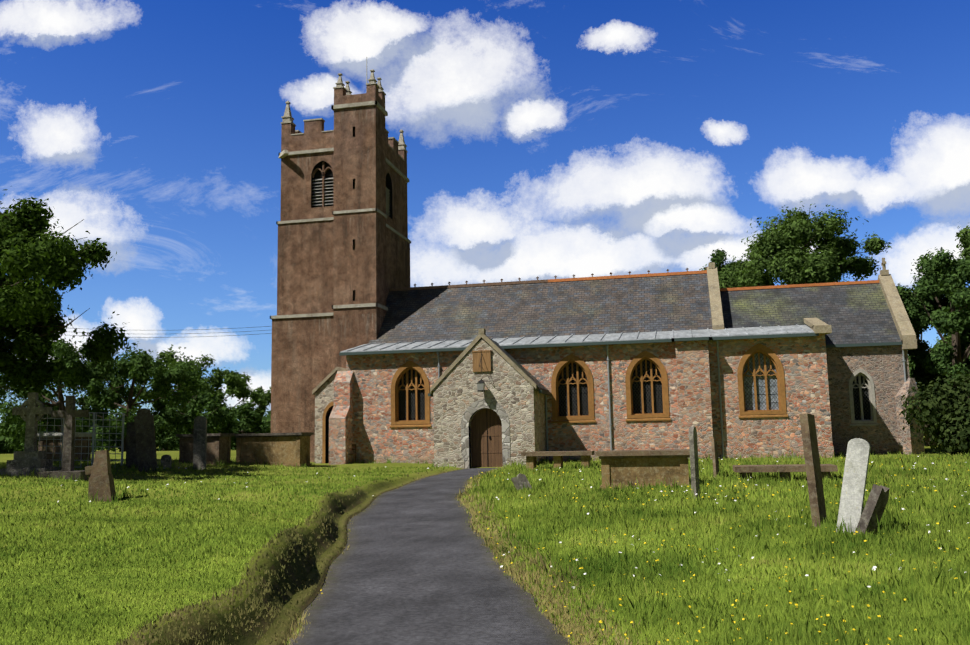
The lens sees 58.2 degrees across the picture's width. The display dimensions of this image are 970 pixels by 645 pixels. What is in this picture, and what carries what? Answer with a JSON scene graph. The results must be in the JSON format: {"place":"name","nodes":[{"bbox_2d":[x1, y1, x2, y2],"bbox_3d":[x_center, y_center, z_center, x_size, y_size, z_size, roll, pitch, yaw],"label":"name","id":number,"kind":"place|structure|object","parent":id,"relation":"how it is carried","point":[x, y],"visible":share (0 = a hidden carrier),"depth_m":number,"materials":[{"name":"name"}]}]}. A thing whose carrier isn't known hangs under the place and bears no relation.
{"place":"outdoors","nodes":[
{"label":"outdoors","id":0,"kind":"place"},
{"bbox_2d":[71,326,270,337],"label":"overhead wires","id":1,"kind":"object","parent":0,"point":[193,333],"visible":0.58,"depth_m":60.50,"materials":[{"name":"black metal"}]},
{"bbox_2d":[270,57,410,461],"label":"church tower","id":2,"kind":"structure","parent":0,"point":[343,260],"depth_m":45.22,"materials":[{"name":"brown stone"}]},
{"bbox_2d":[287,468,570,644],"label":"asphalt path","id":3,"kind":"structure","parent":0,"point":[414,564],"depth_m":8.53,"materials":[{"name":"grey asphalt"}]},
{"bbox_2d":[0,436,969,644],"bbox_3d":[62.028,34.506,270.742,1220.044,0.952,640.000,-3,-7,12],"label":"terrain","id":4,"kind":"structure","parent":0,"point":[244,637],"depth_m":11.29,"materials":[{"name":"green plant"}]},
{"bbox_2d":[0,421,55,453],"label":"hedge","id":5,"kind":"object","parent":4,"relation":"on","point":[3,448],"visible":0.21,"depth_m":82.45,"materials":[{"name":"green plant"}]},
{"bbox_2d":[0,392,60,476],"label":"cross monument","id":6,"kind":"object","parent":4,"relation":"on","point":[27,459],"visible":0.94,"depth_m":23.80,"materials":[{"name":"grey stone"}]},
{"bbox_2d":[36,395,90,480],"bbox_3d":[-11.164,3.231,23.382,1.188,2.534,0.950,-1,-7,2],"label":"cross headstone","id":7,"kind":"object","parent":4,"relation":"on","point":[69,413],"visible":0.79,"depth_m":23.32,"materials":[{"name":"grey stone"}]},
{"bbox_2d":[0,338,131,452],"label":"tree","id":8,"kind":"object","parent":4,"relation":"on","point":[12,422],"visible":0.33,"depth_m":54.31,"materials":[{"name":"green plant"}]},
{"bbox_2d":[37,432,95,462],"bbox_3d":[-15.558,4.804,32.260,1.590,1.428,1.340,-3,-7,12],"label":"slab tomb","id":9,"kind":"object","parent":4,"relation":"on","point":[81,435],"visible":0.38,"depth_m":31.87,"materials":[{"name":"grey stone"}]},
{"bbox_2d":[0,186,137,400],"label":"tree","id":10,"kind":"object","parent":4,"relation":"on","point":[31,323],"visible":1,"depth_m":24.90,"materials":[{"name":"green plant"}]},
{"bbox_2d":[39,412,124,466],"bbox_3d":[-13.044,3.852,27.947,2.700,2.058,0.064,2,-8,-24],"label":"metal railing","id":11,"kind":"object","parent":4,"relation":"on","point":[94,437],"visible":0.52,"depth_m":28.10,"materials":[{"name":"grey metal"}]},
{"bbox_2d":[85,450,116,502],"bbox_3d":[-6.797,2.878,15.457,0.537,1.225,0.360,0,-7,-7],"label":"gravestone","id":12,"kind":"object","parent":4,"relation":"on","point":[101,478],"visible":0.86,"depth_m":15.35,"materials":[{"name":"stone"}]},
{"bbox_2d":[126,422,137,467],"bbox_3d":[-11.538,4.216,28.563,0.417,1.886,0.100,-1,-7,2],"label":"headstone","id":13,"kind":"object","parent":4,"relation":"on","point":[131,454],"visible":0.43,"depth_m":28.54,"materials":[{"name":"grey stone"}]},
{"bbox_2d":[2,406,270,453],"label":"hedge","id":14,"kind":"object","parent":4,"relation":"on","point":[267,417],"depth_m":93.74,"materials":[{"name":"green plant"}]},
{"bbox_2d":[75,342,207,451],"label":"tree","id":15,"kind":"object","parent":4,"relation":"on","point":[94,379],"visible":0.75,"depth_m":54.74,"materials":[{"name":"green plant"}]},
{"bbox_2d":[134,408,157,471],"bbox_3d":[-10.435,3.835,26.860,0.749,2.374,0.180,0,-7,-12],"label":"headstone","id":16,"kind":"object","parent":4,"relation":"on","point":[145,439],"visible":0.88,"depth_m":26.83,"materials":[{"name":"grey stone"}]},
{"bbox_2d":[161,455,171,468],"bbox_3d":[-11.240,5.106,30.704,0.350,0.900,0.100,-2,-7,7],"label":"headstone","id":17,"kind":"object","parent":4,"relation":"on","point":[166,460],"visible":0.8,"depth_m":30.68,"materials":[{"name":"grey stone"}]},
{"bbox_2d":[120,344,222,450],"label":"tree","id":18,"kind":"object","parent":4,"relation":"on","point":[146,394],"visible":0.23,"depth_m":78.33,"materials":[{"name":"green plant"}]},
{"bbox_2d":[193,416,206,469],"bbox_3d":[-10.184,4.513,31.137,0.455,2.332,0.100,-2,-7,7],"label":"headstone","id":19,"kind":"object","parent":4,"relation":"on","point":[200,443],"visible":0.86,"depth_m":31.12,"materials":[{"name":"grey stone"}]},
{"bbox_2d":[164,385,238,450],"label":"tree","id":20,"kind":"object","parent":4,"relation":"on","point":[209,405],"visible":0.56,"depth_m":65.38,"materials":[{"name":"green plant"}]},
{"bbox_2d":[176,433,234,464],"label":"chest tomb","id":21,"kind":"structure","parent":4,"relation":"on","point":[218,446],"depth_m":34.59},
{"bbox_2d":[193,354,265,448],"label":"tree","id":22,"kind":"object","parent":4,"relation":"on","point":[236,383],"visible":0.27,"depth_m":83.30,"materials":[{"name":"green plant"}]},
{"bbox_2d":[226,400,270,449],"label":"tree","id":23,"kind":"object","parent":4,"relation":"on","point":[244,417],"visible":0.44,"depth_m":70.44,"materials":[{"name":"green plant"}]},
{"bbox_2d":[246,386,270,431],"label":"tree","id":24,"kind":"object","parent":4,"relation":"on","point":[261,408],"visible":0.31,"depth_m":88.13,"materials":[{"name":"green plant"}]},
{"bbox_2d":[235,432,313,466],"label":"chest tomb","id":25,"kind":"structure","parent":4,"relation":"on","point":[289,449],"depth_m":35.98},
{"bbox_2d":[312,367,345,462],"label":"church annex","id":26,"kind":"object","parent":4,"relation":"on","point":[323,391],"visible":0.31,"depth_m":41.77,"materials":[{"name":"brown stone"}]},
{"bbox_2d":[428,328,550,468],"bbox_3d":[0.194,3.598,37.246,4.850,6.430,3.558,-3,-7,12],"label":"church porch","id":27,"kind":"object","parent":4,"relation":"on","point":[486,393],"visible":0.88,"depth_m":36.13,"materials":[{"name":"grey stone"}]},
{"bbox_2d":[511,473,530,490],"bbox_3d":[0.966,4.034,20.829,0.691,0.859,0.293,-3,-7,12],"label":"headstone","id":28,"kind":"object","parent":4,"relation":"on","point":[519,479],"visible":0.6,"depth_m":20.81,"materials":[{"name":"grey stone"}]},
{"bbox_2d":[521,451,594,469],"bbox_3d":[2.576,5.002,30.543,2.463,0.954,0.950,-3,-7,12],"label":"chest tomb","id":29,"kind":"object","parent":4,"relation":"on","point":[531,461],"visible":0.65,"depth_m":30.24,"materials":[{"name":"brown stone"}]},
{"bbox_2d":[329,318,905,464],"bbox_3d":[5.676,3.429,38.908,25.260,6.950,4.100,-3,-7,12],"label":"church aisle","id":30,"kind":"object","parent":4,"relation":"on","point":[743,391],"visible":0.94,"depth_m":37.85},
{"bbox_2d":[595,449,689,489],"bbox_3d":[3.655,3.508,19.833,2.132,1.179,1.140,-3,-7,12],"label":"chest tomb","id":31,"kind":"object","parent":4,"relation":"on","point":[650,467],"visible":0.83,"depth_m":19.43,"materials":[{"name":"beige stone"}]},
{"bbox_2d":[368,258,924,454],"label":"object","id":32,"kind":"structure","parent":4,"relation":"on","point":[870,337],"depth_m":41.74,"materials":[{"name":"grey stone"}]},
{"bbox_2d":[689,426,699,498],"bbox_3d":[3.786,2.762,15.712,0.085,1.767,0.448,-4,-8,22],"label":"gravestone","id":33,"kind":"object","parent":4,"relation":"on","point":[694,463],"visible":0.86,"depth_m":15.61,"materials":[{"name":"grey stone"}]},
{"bbox_2d":[711,438,719,474],"bbox_3d":[6.098,3.811,23.001,0.172,1.506,0.999,-3,-7,12],"label":"gravestone","id":34,"kind":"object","parent":4,"relation":"on","point":[715,457],"depth_m":23.00,"materials":[{"name":"beige stone"}]},
{"bbox_2d":[699,248,741,272],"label":"tree","id":35,"kind":"object","parent":4,"relation":"on","point":[718,257],"visible":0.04,"depth_m":63.16,"materials":[{"name":"green plant"}]},
{"bbox_2d":[733,464,837,481],"bbox_3d":[7.304,3.824,21.284,2.334,0.665,1.000,-3,-7,12],"label":"table tomb","id":36,"kind":"object","parent":4,"relation":"on","point":[784,470],"visible":0.46,"depth_m":20.94,"materials":[{"name":"stone"}]},
{"bbox_2d":[701,201,891,287],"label":"tree","id":37,"kind":"object","parent":4,"relation":"on","point":[781,250],"visible":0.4,"depth_m":56.07,"materials":[{"name":"green plant"}]},
{"bbox_2d":[799,413,826,526],"bbox_3d":[4.346,2.146,11.462,0.208,1.889,0.568,-5,-8,30],"label":"gravestone","id":38,"kind":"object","parent":4,"relation":"on","point":[813,467],"depth_m":11.35,"materials":[{"name":"brown stone"}]},
{"bbox_2d":[908,286,952,445],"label":"tree","id":39,"kind":"object","parent":4,"relation":"on","point":[927,440],"visible":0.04,"depth_m":50.98,"materials":[{"name":"green plant"}]},
{"bbox_2d":[896,247,969,415],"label":"tall tree","id":40,"kind":"object","parent":4,"relation":"on","point":[941,292],"visible":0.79,"depth_m":40.15,"materials":[{"name":"green plant"}]},
{"bbox_2d":[899,370,969,455],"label":"bush","id":41,"kind":"object","parent":4,"relation":"on","point":[952,422],"visible":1,"depth_m":31.55,"materials":[{"name":"green plant"}]},
{"bbox_2d":[935,225,969,381],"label":"tree","id":42,"kind":"object","parent":4,"relation":"on","point":[963,235],"visible":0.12,"depth_m":44.95,"materials":[{"name":"green plant"}]},
{"bbox_2d":[0,0,969,422],"label":"sky","id":43,"kind":"structure","parent":0,"point":[544,139],"materials":[{"name":"blue"}]}
]}

